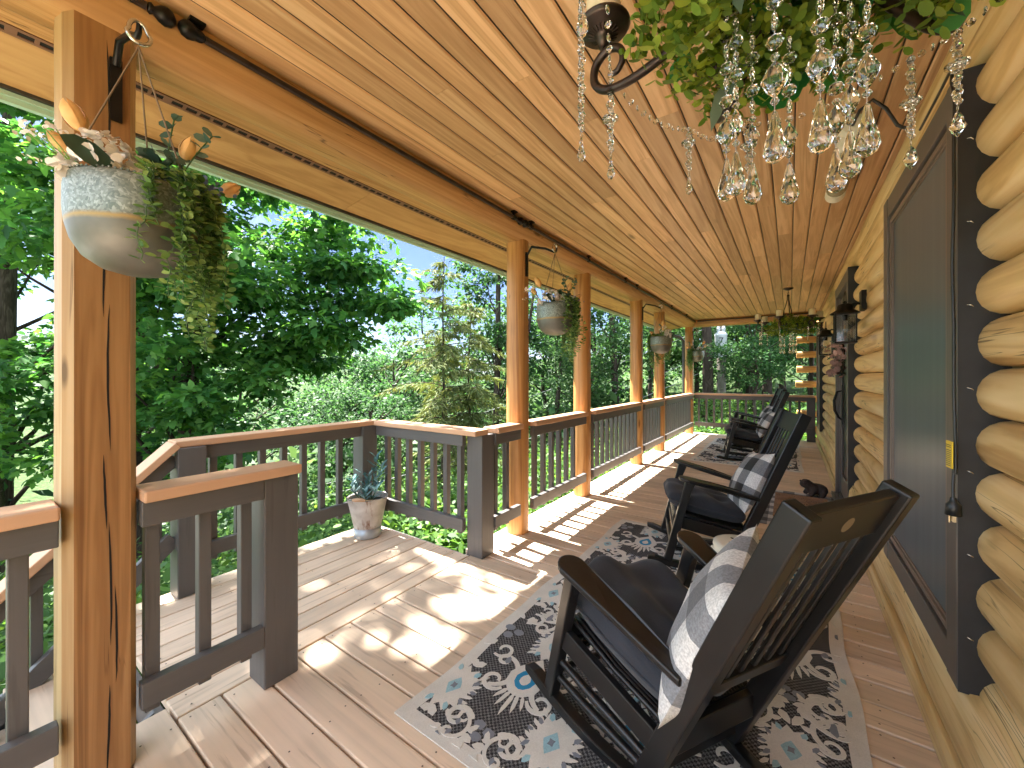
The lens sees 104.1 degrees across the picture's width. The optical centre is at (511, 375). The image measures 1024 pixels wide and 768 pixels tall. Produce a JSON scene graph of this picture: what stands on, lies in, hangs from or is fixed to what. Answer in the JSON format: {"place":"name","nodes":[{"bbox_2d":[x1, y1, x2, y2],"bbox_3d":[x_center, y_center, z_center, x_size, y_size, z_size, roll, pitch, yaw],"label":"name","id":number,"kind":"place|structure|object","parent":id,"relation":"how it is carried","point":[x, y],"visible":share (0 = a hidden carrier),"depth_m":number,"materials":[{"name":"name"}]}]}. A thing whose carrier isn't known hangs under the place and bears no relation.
{"place":"outdoors","nodes":[
{"label":"outdoors","id":0,"kind":"place"},
{"bbox_2d":[0,114,752,372],"label":"sky","id":1,"kind":"structure","parent":0,"point":[30,307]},
{"bbox_2d":[0,343,815,708],"bbox_3d":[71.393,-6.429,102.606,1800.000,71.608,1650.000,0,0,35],"label":"ground","id":2,"kind":"structure","parent":0,"point":[28,493],"depth_m":104.95,"materials":[{"name":"plant"}]},
{"bbox_2d":[0,673,153,767],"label":"porch stairs","id":3,"kind":"structure","parent":2,"relation":"on","point":[40,705],"depth_m":1.74,"materials":[{"name":"grey paint"}]},
{"bbox_2d":[0,442,179,726],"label":"stair railing","id":4,"kind":"object","parent":3,"relation":"attached to","point":[158,464],"visible":0.43,"depth_m":1.87,"materials":[{"name":"grey paint"}]},
{"bbox_2d":[0,104,181,574],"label":"maple tree","id":5,"kind":"object","parent":2,"relation":"on","point":[15,355],"visible":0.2,"depth_m":7.33,"materials":[{"name":"green plant"}]},
{"bbox_2d":[17,317,234,479],"bbox_3d":[-17.244,3.401,18.057,9.557,12.324,8.060,0,0,17],"label":"broadleaf tree","id":6,"kind":"object","parent":2,"relation":"on","point":[25,336],"visible":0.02,"depth_m":15.65,"materials":[{"name":"green plant"}]},
{"bbox_2d":[15,339,267,521],"bbox_3d":[-18.323,4.030,21.534,11.193,13.696,11.150,0,0,6],"label":"broadleaf tree","id":7,"kind":"object","parent":2,"relation":"on","point":[218,369],"visible":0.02,"depth_m":20.90,"materials":[{"name":"green plant"}]},
{"bbox_2d":[0,102,433,595],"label":"maple tree","id":8,"kind":"object","parent":2,"relation":"on","point":[192,405],"visible":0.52,"depth_m":6.81,"materials":[{"name":"green plant"}]},
{"bbox_2d":[150,351,328,469],"bbox_3d":[-10.768,3.125,16.358,7.128,8.616,7.027,0,0,35],"label":"broadleaf tree","id":9,"kind":"object","parent":2,"relation":"on","point":[283,416],"visible":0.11,"depth_m":16.13,"materials":[{"name":"green plant"}]},
{"bbox_2d":[266,382,394,492],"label":"broadleaf tree","id":10,"kind":"object","parent":2,"relation":"on","point":[305,421],"visible":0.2,"depth_m":13.29,"materials":[{"name":"green plant"}]},
{"bbox_2d":[271,363,407,469],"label":"broadleaf tree","id":11,"kind":"object","parent":2,"relation":"on","point":[311,456],"visible":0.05,"depth_m":28.66,"materials":[{"name":"green plant"}]},
{"bbox_2d":[263,337,419,494],"bbox_3d":[-10.249,3.298,25.399,9.583,11.726,9.547,0,0,27],"label":"broadleaf tree","id":12,"kind":"object","parent":2,"relation":"on","point":[355,408],"visible":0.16,"depth_m":24.79,"materials":[{"name":"green plant"}]},
{"bbox_2d":[297,372,414,479],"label":"broadleaf tree","id":13,"kind":"object","parent":2,"relation":"on","point":[399,401],"visible":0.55,"depth_m":11.71,"materials":[{"name":"green plant"}]},
{"bbox_2d":[329,313,458,484],"bbox_3d":[-4.991,1.601,16.966,6.344,8.180,5.350,0,0,38],"label":"broadleaf tree","id":14,"kind":"object","parent":2,"relation":"on","point":[367,374],"visible":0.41,"depth_m":15.91,"materials":[{"name":"green plant"}]},
{"bbox_2d":[0,325,815,631],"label":"woodland","id":15,"kind":"object","parent":2,"relation":"on","point":[538,407],"visible":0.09,"depth_m":14.91,"materials":[{"name":"green plant"}]},
{"bbox_2d":[0,388,816,723],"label":"undergrowth","id":16,"kind":"object","parent":2,"relation":"on","point":[450,538],"visible":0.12,"depth_m":5.54,"materials":[{"name":"green plant"}]},
{"bbox_2d":[346,296,504,485],"bbox_3d":[-4.734,1.367,23.500,9.664,11.850,9.804,0,0,13],"label":"broadleaf tree","id":17,"kind":"object","parent":2,"relation":"on","point":[428,315],"visible":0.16,"depth_m":22.47,"materials":[{"name":"green plant"}]},
{"bbox_2d":[383,365,489,462],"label":"broadleaf tree","id":18,"kind":"object","parent":2,"relation":"on","point":[415,380],"visible":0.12,"depth_m":13.66,"materials":[{"name":"green plant"}]},
{"bbox_2d":[371,256,530,496],"bbox_3d":[-1.554,0.119,9.195,3.427,5.989,3.912,0,0,35],"label":"conifer tree","id":19,"kind":"object","parent":2,"relation":"on","point":[441,348],"visible":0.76,"depth_m":8.80,"materials":[{"name":"green plant"}]},
{"bbox_2d":[415,292,506,490],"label":"conifer tree","id":20,"kind":"object","parent":2,"relation":"on","point":[482,393],"visible":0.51,"depth_m":9.16,"materials":[{"name":"green plant"}]},
{"bbox_2d":[422,286,555,423],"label":"broadleaf tree","id":21,"kind":"object","parent":2,"relation":"on","point":[490,315],"visible":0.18,"depth_m":24.78,"materials":[{"name":"green plant"}]},
{"bbox_2d":[430,257,555,425],"bbox_3d":[-0.619,-1.930,15.875,5.120,11.650,5.607,0,0,4],"label":"tulip tree","id":22,"kind":"object","parent":2,"relation":"on","point":[498,329],"visible":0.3,"depth_m":15.89,"materials":[{"name":"green plant"}]},
{"bbox_2d":[490,298,571,436],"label":"broadleaf tree","id":23,"kind":"object","parent":2,"relation":"on","point":[544,394],"visible":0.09,"depth_m":19.12,"materials":[{"name":"green plant"}]},
{"bbox_2d":[131,432,941,767],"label":"deck","id":24,"kind":"structure","parent":2,"relation":"on","point":[385,616],"depth_m":1.90,"materials":[{"name":"light tan wood decking boards"}]},
{"bbox_2d":[53,9,135,767],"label":"log post","id":25,"kind":"object","parent":24,"relation":"on","point":[94,563],"visible":0.85,"depth_m":1.20,"materials":[{"name":"brown"}]},
{"bbox_2d":[0,499,59,767],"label":"porch railing","id":26,"kind":"object","parent":25,"relation":"attached to","point":[26,529],"visible":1,"depth_m":1.10,"materials":[{"name":"grey paint"}]},
{"bbox_2d":[109,23,141,123],"bbox_3d":[-1.123,-0.907,1.165,0.264,0.235,0.028,0,0,35],"label":"plant hook","id":27,"kind":"object","parent":25,"relation":"attached to","point":[116,97],"visible":0.95,"depth_m":1.23,"materials":[{"name":"black metal"}]},
{"bbox_2d":[61,18,202,277],"bbox_3d":[-1.016,-0.623,1.087,0.281,0.699,0.281,0,0,35],"label":"hanging planter","id":28,"kind":"object","parent":27,"relation":"hanging from","point":[98,209],"visible":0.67,"depth_m":0.98,"materials":[{"name":"ceramic"}]},
{"bbox_2d":[12,98,240,352],"bbox_3d":[-0.991,-0.394,1.089,0.374,0.649,0.448,0,0,35],"label":"flower arrangement","id":29,"kind":"object","parent":28,"relation":"in","point":[205,268],"visible":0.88,"depth_m":1.04,"materials":[{"name":"green plant"}]},
{"bbox_2d":[136,460,301,712],"bbox_3d":[-1.090,0.809,1.518,0.166,0.882,0.500,0,0,35],"label":"porch railing","id":30,"kind":"object","parent":24,"relation":"on","point":[263,498],"visible":0.98,"depth_m":1.53,"materials":[{"name":"grey paint"}]},
{"bbox_2d":[168,419,376,598],"bbox_3d":[-1.552,0.809,2.815,0.158,0.882,1.328,0,0,35],"label":"porch railing","id":31,"kind":"object","parent":24,"relation":"on","point":[191,454],"visible":0.68,"depth_m":2.65,"materials":[{"name":"grey paint"}]},
{"bbox_2d":[346,490,387,539],"bbox_3d":[-1.135,1.080,3.137,0.313,0.337,0.316,0,0,35],"label":"flower pot","id":32,"kind":"object","parent":24,"relation":"on","point":[367,517],"visible":0.94,"depth_m":3.04,"materials":[{"name":"grey"}]},
{"bbox_2d":[345,449,387,501],"bbox_3d":[-1.143,0.790,3.137,0.412,0.400,0.305,0,0,35],"label":"leafy plant","id":33,"kind":"object","parent":32,"relation":"on","point":[368,485],"visible":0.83,"depth_m":3.14,"materials":[{"name":"green plant"}]},
{"bbox_2d":[374,419,493,558],"bbox_3d":[-0.635,0.809,3.056,1.096,0.882,0.204,0,0,35],"label":"porch railing","id":34,"kind":"object","parent":24,"relation":"on","point":[480,493],"visible":0.94,"depth_m":2.85,"materials":[{"name":"grey paint"}]},
{"bbox_2d":[507,239,528,534],"bbox_3d":[0.041,0.069,3.222,0.174,2.360,0.167,0,0,35],"label":"log post","id":35,"kind":"object","parent":24,"relation":"on","point":[517,355],"visible":0.85,"depth_m":3.15,"materials":[{"name":"wood"}]},
{"bbox_2d":[483,423,523,530],"bbox_3d":[-0.058,0.742,2.981,0.142,0.747,0.324,0,0,35],"label":"porch railing","id":36,"kind":"object","parent":35,"relation":"attached to","point":[505,434],"visible":0.88,"depth_m":2.96,"materials":[{"name":"grey paint"}]},
{"bbox_2d":[525,246,556,276],"bbox_3d":[0.227,-0.907,3.092,0.279,0.235,0.028,0,0,35],"label":"plant hook","id":37,"kind":"object","parent":35,"relation":"attached to","point":[526,258],"visible":1,"depth_m":3.15,"materials":[{"name":"black metal"}]},
{"bbox_2d":[536,243,573,335],"bbox_3d":[0.325,-0.658,3.024,0.281,0.699,0.281,0,0,-32],"label":"hanging planter","id":38,"kind":"object","parent":37,"relation":"hanging from","point":[550,315],"visible":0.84,"depth_m":2.92,"materials":[{"name":"ceramic"}]},
{"bbox_2d":[522,276,587,361],"bbox_3d":[0.349,-0.429,3.016,0.448,0.649,0.374,0,0,-32],"label":"flower arrangement","id":39,"kind":"object","parent":38,"relation":"in","point":[574,331],"visible":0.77,"depth_m":2.97,"materials":[{"name":"green plant"}]},
{"bbox_2d":[529,412,588,508],"bbox_3d":[0.434,0.742,3.688,0.142,0.747,1.026,0,0,35],"label":"porch railing","id":40,"kind":"object","parent":35,"relation":"attached to","point":[549,425],"visible":0.97,"depth_m":3.59,"materials":[{"name":"grey paint"}]},
{"bbox_2d":[573,273,590,496],"bbox_3d":[0.737,0.069,4.220,0.172,2.360,0.168,0,0,35],"label":"log post","id":41,"kind":"object","parent":24,"relation":"on","point":[582,381],"visible":0.72,"depth_m":4.14,"materials":[{"name":"wood"}]},
{"bbox_2d":[591,402,642,478],"bbox_3d":[1.303,0.742,4.936,0.142,0.747,1.648,0,0,35],"label":"porch railing","id":42,"kind":"object","parent":41,"relation":"attached to","point":[627,411],"visible":0.92,"depth_m":4.81,"materials":[{"name":"grey paint"}]},
{"bbox_2d":[394,519,872,767],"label":"area rug","id":43,"kind":"object","parent":24,"relation":"on","point":[484,702],"visible":0.28,"depth_m":1.50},
{"bbox_2d":[525,479,919,767],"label":"rocking chair","id":44,"kind":"object","parent":43,"relation":"on","point":[859,530],"visible":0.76,"depth_m":1.09,"materials":[{"name":"black wood"}]},
{"bbox_2d":[577,555,745,699],"bbox_3d":[0.515,0.836,1.399,0.489,0.265,0.501,0,0,-24],"label":"seat cushion","id":45,"kind":"object","parent":44,"relation":"on","point":[652,593],"visible":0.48,"depth_m":1.39,"materials":[{"name":"grey fabric"}]},
{"bbox_2d":[658,524,758,728],"bbox_3d":[0.585,0.704,1.169,0.166,0.460,0.460,28,21,32],"label":"throw pillow","id":46,"kind":"object","parent":45,"relation":"on","point":[713,583],"visible":0.56,"depth_m":1.05,"materials":[{"name":"fabric"}]},
{"bbox_2d":[647,408,811,569],"bbox_3d":[1.430,0.742,2.753,0.968,1.009,0.664,-2,-1,19],"label":"rocking chair","id":47,"kind":"object","parent":43,"relation":"on","point":[794,426],"visible":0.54,"depth_m":2.56,"materials":[{"name":"black wood"}]},
{"bbox_2d":[663,478,745,522],"bbox_3d":[1.329,0.852,2.796,0.500,0.225,0.489,0,0,19],"label":"seat cushion","id":48,"kind":"object","parent":47,"relation":"on","point":[712,503],"visible":0.83,"depth_m":2.62,"materials":[{"name":"grey fabric"}]},
{"bbox_2d":[727,451,774,512],"bbox_3d":[1.600,0.702,2.695,0.166,0.420,0.420,27,-1,17],"label":"throw pillow","id":49,"kind":"object","parent":48,"relation":"on","point":[751,473],"visible":0.84,"depth_m":2.55,"materials":[{"name":"fabric"}]},
{"bbox_2d":[630,299,642,464],"bbox_3d":[1.779,0.069,5.719,0.173,2.360,0.167,0,0,35],"label":"log post","id":50,"kind":"object","parent":24,"relation":"on","point":[636,357],"visible":0.81,"depth_m":5.64,"materials":[{"name":"wood"}]},
{"bbox_2d":[642,304,661,319],"bbox_3d":[1.965,-0.907,5.589,0.279,0.235,0.028,0,0,35],"label":"plant hook","id":51,"kind":"object","parent":50,"relation":"attached to","point":[650,305],"visible":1,"depth_m":5.62,"materials":[{"name":"black metal"}]},
{"bbox_2d":[650,303,671,353],"bbox_3d":[2.057,-0.658,5.513,0.281,0.699,0.281,0,0,-22],"label":"hanging planter","id":52,"kind":"object","parent":51,"relation":"hanging from","point":[661,344],"visible":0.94,"depth_m":5.41,"materials":[{"name":"ceramic"}]},
{"bbox_2d":[646,320,674,368],"bbox_3d":[2.069,-0.429,5.535,0.374,0.649,0.448,0,0,-22],"label":"flower arrangement","id":53,"kind":"object","parent":52,"relation":"in","point":[663,331],"visible":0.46,"depth_m":5.61,"materials":[{"name":"green plant"}]},
{"bbox_2d":[654,311,664,450],"bbox_3d":[2.476,0.069,6.720,0.172,2.360,0.167,0,0,35],"label":"log post","id":54,"kind":"object","parent":24,"relation":"on","point":[659,381],"visible":0.48,"depth_m":6.64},
{"bbox_2d":[643,398,665,452],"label":"porch railing","id":55,"kind":"object","parent":54,"relation":"attached to","point":[652,437],"visible":0.88,"depth_m":6.17,"materials":[{"name":"grey paint"}]},
{"bbox_2d":[685,326,693,433],"bbox_3d":[3.864,0.069,8.714,0.170,2.360,0.168,0,0,35],"label":"log post","id":56,"kind":"object","parent":24,"relation":"on","point":[689,381],"visible":0.59,"depth_m":8.64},
{"bbox_2d":[665,393,694,440],"bbox_3d":[3.216,0.742,7.685,0.142,0.747,2.250,0,0,35],"label":"porch railing","id":57,"kind":"object","parent":56,"relation":"attached to","point":[677,414],"visible":0.89,"depth_m":7.55,"materials":[{"name":"grey paint"}]},
{"bbox_2d":[691,329,703,361],"bbox_3d":[3.925,-0.648,8.477,0.281,0.699,0.281,0,0,-1],"label":"hanging planter","id":58,"kind":"object","parent":56,"relation":"hanging from","point":[698,356],"visible":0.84,"depth_m":8.37,"materials":[{"name":"ceramic"}]},
{"bbox_2d":[685,341,709,370],"bbox_3d":[3.909,-0.419,8.496,0.448,0.649,0.374,0,0,-1],"label":"flower arrangement","id":59,"kind":"object","parent":58,"relation":"in","point":[690,353],"visible":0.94,"depth_m":8.47,"materials":[{"name":"green plant"}]},
{"bbox_2d":[690,438,803,472],"bbox_3d":[3.927,1.244,6.593,1.387,0.010,2.590,0,0,35],"label":"area rug","id":60,"kind":"object","parent":24,"relation":"on","point":[709,453],"visible":0.37,"depth_m":6.16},
{"bbox_2d":[716,390,789,460],"bbox_3d":[3.576,0.740,5.982,0.968,1.009,0.664,-3,-1,26],"label":"rocking chair","id":61,"kind":"object","parent":60,"relation":"on","point":[780,402],"visible":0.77,"depth_m":5.83,"materials":[{"name":"black wood"}]},
{"bbox_2d":[724,425,762,440],"bbox_3d":[3.486,0.864,6.037,0.500,0.193,0.489,0,0,26],"label":"seat cushion","id":62,"kind":"object","parent":61,"relation":"on","point":[747,434],"visible":0.83,"depth_m":5.86,"materials":[{"name":"grey fabric"}]},
{"bbox_2d":[756,411,775,437],"bbox_3d":[3.746,0.705,5.898,0.166,0.420,0.420,30,13,23],"label":"throw pillow","id":63,"kind":"object","parent":62,"relation":"on","point":[765,420],"visible":0.63,"depth_m":5.76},
{"bbox_2d":[722,388,786,447],"bbox_3d":[4.278,0.740,7.080,0.968,1.009,0.664,-3,-1,20],"label":"rocking chair","id":64,"kind":"object","parent":60,"relation":"on","point":[772,402],"visible":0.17,"depth_m":7.02,"materials":[{"name":"black wood"}]},
{"bbox_2d":[735,420,756,429],"bbox_3d":[4.183,0.864,7.125,0.500,0.193,0.489,0,0,21],"label":"seat cushion","id":65,"kind":"object","parent":64,"relation":"on","point":[748,427],"visible":0.2,"depth_m":6.93,"materials":[{"name":"grey fabric"}]},
{"bbox_2d":[757,405,772,422],"bbox_3d":[4.455,0.705,7.013,0.166,0.420,0.420,29,10,18],"label":"throw pillow","id":66,"kind":"object","parent":65,"relation":"on","point":[766,409],"visible":0.42,"depth_m":6.96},
{"bbox_2d":[695,393,815,441],"bbox_3d":[4.877,0.809,8.150,2.098,0.882,0.184,0,0,35],"label":"porch railing","id":67,"kind":"object","parent":24,"relation":"on","point":[810,400],"visible":0.63,"depth_m":8.11,"materials":[{"name":"grey paint"}]},
{"bbox_2d":[760,490,833,523],"bbox_3d":[2.666,1.244,3.761,0.640,0.005,1.260,0,0,35],"label":"check mat","id":68,"kind":"object","parent":24,"relation":"on","point":[767,517],"visible":0.22,"depth_m":3.83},
{"bbox_2d":[773,492,827,515],"bbox_3d":[2.712,1.223,3.748,0.440,0.036,0.822,0,0,35],"label":"doormat","id":69,"kind":"object","parent":68,"relation":"on","point":[779,498],"visible":0.35,"depth_m":3.94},
{"bbox_2d":[799,479,827,497],"bbox_3d":[3.140,1.165,4.157,0.259,0.176,0.196,0,0,10],"label":"garden figurine","id":70,"kind":"object","parent":24,"relation":"on","point":[812,489],"visible":0.96,"depth_m":4.11,"materials":[{"name":"brown stone"}]},
{"bbox_2d":[533,320,573,445],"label":"woodland tree","id":71,"kind":"object","parent":2,"relation":"on","point":[558,393],"visible":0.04,"depth_m":14.62,"materials":[{"name":"green plant"}]},
{"bbox_2d":[535,343,621,415],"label":"broadleaf tree","id":72,"kind":"object","parent":2,"relation":"on","point":[601,360],"visible":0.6,"depth_m":12.90,"materials":[{"name":"green plant"}]},
{"bbox_2d":[529,310,648,428],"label":"broadleaf tree","id":73,"kind":"object","parent":2,"relation":"on","point":[594,338],"visible":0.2,"depth_m":16.39,"materials":[{"name":"green plant"}]},
{"bbox_2d":[562,307,653,404],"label":"woodland tree","id":74,"kind":"object","parent":2,"relation":"on","point":[613,340],"visible":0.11,"depth_m":13.43,"materials":[{"name":"green plant"}]},
{"bbox_2d":[606,318,684,398],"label":"woodland tree","id":75,"kind":"object","parent":2,"relation":"on","point":[649,369],"visible":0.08,"depth_m":14.40,"materials":[{"name":"green plant"}]},
{"bbox_2d":[625,323,700,396],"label":"broadleaf tree","id":76,"kind":"object","parent":2,"relation":"on","point":[672,363],"visible":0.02,"depth_m":19.63,"materials":[{"name":"green plant"}]},
{"bbox_2d":[666,327,701,362],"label":"woodland tree","id":77,"kind":"object","parent":2,"relation":"on","point":[680,347],"visible":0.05,"depth_m":16.20,"materials":[{"name":"green plant"}]},
{"bbox_2d":[680,326,729,396],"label":"broadleaf tree","id":78,"kind":"object","parent":2,"relation":"on","point":[697,386],"visible":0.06,"depth_m":18.85,"materials":[{"name":"green plant"}]},
{"bbox_2d":[670,326,746,417],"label":"woodland tree","id":79,"kind":"object","parent":2,"relation":"on","point":[707,382],"visible":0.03,"depth_m":13.85,"materials":[{"name":"green plant"}]},
{"bbox_2d":[714,326,727,412],"bbox_3d":[7.670,-3.088,14.631,0.430,9.324,0.739,0,0,35],"label":"utility pole","id":80,"kind":"object","parent":2,"relation":"on","point":[720,334],"visible":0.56,"depth_m":14.67,"materials":[{"name":"grey wood"}]},
{"bbox_2d":[217,364,718,522],"bbox_3d":[1.048,1.100,10.784,15.305,3.113,0.013,0,0,-30],"label":"power line","id":81,"kind":"object","parent":80,"relation":"attached to","point":[453,461],"visible":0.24,"depth_m":8.89,"materials":[{"name":"grey"}]},
{"bbox_2d":[309,352,712,487],"bbox_3d":[-0.679,1.500,13.203,16.763,4.916,0.016,0,0,-10],"label":"power line","id":82,"kind":"object","parent":80,"relation":"attached to","point":[562,413],"visible":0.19,"depth_m":13.99,"materials":[{"name":"grey"}]},
{"bbox_2d":[712,326,757,387],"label":"broadleaf tree","id":83,"kind":"object","parent":2,"relation":"on","point":[738,383],"visible":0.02,"depth_m":22.49,"materials":[{"name":"green plant"}]},
{"bbox_2d":[726,324,772,405],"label":"woodland tree","id":84,"kind":"object","parent":2,"relation":"on","point":[748,390],"visible":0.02,"depth_m":15.45,"materials":[{"name":"green plant"}]},
{"bbox_2d":[704,324,808,420],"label":"broadleaf tree","id":85,"kind":"object","parent":2,"relation":"on","point":[756,373],"visible":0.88,"depth_m":12.54,"materials":[{"name":"green plant"}]},
{"bbox_2d":[726,324,814,389],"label":"broadleaf tree","id":86,"kind":"object","parent":2,"relation":"on","point":[781,386],"visible":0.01,"depth_m":17.96,"materials":[{"name":"green plant"}]},
{"bbox_2d":[748,323,815,406],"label":"woodland tree","id":87,"kind":"object","parent":2,"relation":"on","point":[767,387],"visible":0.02,"depth_m":14.65,"materials":[{"name":"green plant"}]},
{"bbox_2d":[753,320,816,394],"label":"broadleaf tree","id":88,"kind":"object","parent":2,"relation":"on","point":[800,347],"visible":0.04,"depth_m":13.65,"materials":[{"name":"green plant"}]},
{"bbox_2d":[795,0,1023,767],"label":"log house","id":89,"kind":"structure","parent":2,"relation":"on","point":[884,408],"depth_m":1.22,"materials":[{"name":"brown wood"}]},
{"bbox_2d":[0,0,971,432],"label":"porch roof","id":90,"kind":"structure","parent":89,"relation":"attached to","point":[478,96],"depth_m":1.96,"materials":[{"name":"brown wood"}]},
{"bbox_2d":[128,0,176,28],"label":"curtain rod","id":91,"kind":"object","parent":90,"relation":"attached to","point":[164,16],"visible":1,"depth_m":1.28,"materials":[{"name":"black metal"}]},
{"bbox_2d":[177,14,523,224],"bbox_3d":[-0.515,-1.175,2.180,0.058,0.071,2.082,0,0,35],"label":"curtain rod","id":92,"kind":"object","parent":90,"relation":"attached to","point":[191,27],"visible":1,"depth_m":1.65,"materials":[{"name":"black metal"}]},
{"bbox_2d":[522,220,695,321],"bbox_3d":[2.007,-1.175,5.806,0.058,0.071,6.736,0,0,35],"label":"curtain rod","id":93,"kind":"object","parent":90,"relation":"attached to","point":[525,224],"visible":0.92,"depth_m":4.01,"materials":[{"name":"black metal"}]},
{"bbox_2d":[697,313,808,321],"bbox_3d":[4.812,-1.175,7.993,2.030,0.025,0.025,0,0,35],"label":"curtain rod","id":94,"kind":"object","parent":90,"relation":"attached to","point":[748,317],"visible":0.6,"depth_m":8.09,"materials":[{"name":"black metal"}]},
{"bbox_2d":[753,287,824,353],"bbox_3d":[3.811,-0.758,5.512,0.830,0.904,0.800,0,0,10],"label":"chandelier","id":95,"kind":"object","parent":90,"relation":"hanging from","point":[789,325],"visible":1,"depth_m":5.39,"materials":[{"name":"green metal"}]},
{"bbox_2d":[576,0,1005,204],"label":"chandelier","id":96,"kind":"object","parent":90,"relation":"hanging from","point":[742,41],"visible":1,"depth_m":0.71,"materials":[{"name":"clear glass"}]},
{"bbox_2d":[825,98,906,202],"bbox_3d":[1.833,-1.128,2.095,0.251,0.168,0.986,0,0,35],"label":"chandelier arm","id":97,"kind":"object","parent":90,"relation":"attached to","point":[834,197],"visible":0.42,"depth_m":1.84,"materials":[{"name":"beige"}]},
{"bbox_2d":[816,322,827,431],"bbox_3d":[5.395,0.014,6.955,0.113,1.810,0.966,0,0,35],"label":"window","id":98,"kind":"structure","parent":89,"relation":"in","point":[819,364],"depth_m":6.59,"materials":[{"name":"brown metal"}]},
{"bbox_2d":[816,321,832,355],"bbox_3d":[3.587,-0.430,4.545,0.203,0.385,0.176,0,0,35],"label":"wall lantern","id":99,"kind":"object","parent":89,"relation":"attached to","point":[825,333],"depth_m":4.53,"materials":[{"name":"black metal"}]},
{"bbox_2d":[831,266,863,499],"bbox_3d":[3.187,0.164,3.817,0.154,2.170,1.153,0,0,35],"label":"door","id":100,"kind":"structure","parent":89,"relation":"in","point":[844,407],"depth_m":3.83,"materials":[{"name":"wood"}]},
{"bbox_2d":[824,336,846,378],"bbox_3d":[3.145,-0.179,3.840,0.230,0.416,0.481,0,0,35],"label":"door wreath","id":101,"kind":"object","parent":100,"relation":"hanging from","point":[837,363],"depth_m":3.77,"materials":[{"name":"pink plant"}]},
{"bbox_2d":[830,289,866,343],"bbox_3d":[2.447,-0.430,2.915,0.203,0.385,0.176,0,0,35],"label":"wall lantern","id":102,"kind":"object","parent":89,"relation":"attached to","point":[845,310],"depth_m":2.89,"materials":[{"name":"black metal"}]},
{"bbox_2d":[919,73,973,640],"bbox_3d":[1.379,-0.074,1.284,0.069,1.671,0.416,0,0,35],"label":"extension cord","id":103,"kind":"object","parent":89,"relation":"hanging from","point":[953,508],"visible":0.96,"depth_m":1.15,"materials":[{"name":"black rubber"},{"name":"yellow plastic"},{"name":"brass"}]},
{"bbox_2d":[884,63,1011,695],"bbox_3d":[1.664,0.014,1.592,0.113,1.810,1.121,0,0,35],"label":"door","id":104,"kind":"structure","parent":89,"relation":"in","point":[927,552],"depth_m":1.35,"materials":[{"name":"wood"}]},
{"bbox_2d":[307,330,700,464],"bbox_3d":[-1.566,0.950,13.637,18.462,5.816,0.016,0,0,-7],"label":"power line","id":105,"kind":"object","parent":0,"point":[533,395],"visible":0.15,"depth_m":13.93,"materials":[{"name":"grey"}]},
{"bbox_2d":[711,534,775,640],"bbox_3d":[1.138,1.032,1.986,0.300,0.415,0.300,0,0,35],"label":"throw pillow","id":106,"kind":"object","parent":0,"point":[720,542],"visible":0.13,"depth_m":2.01,"materials":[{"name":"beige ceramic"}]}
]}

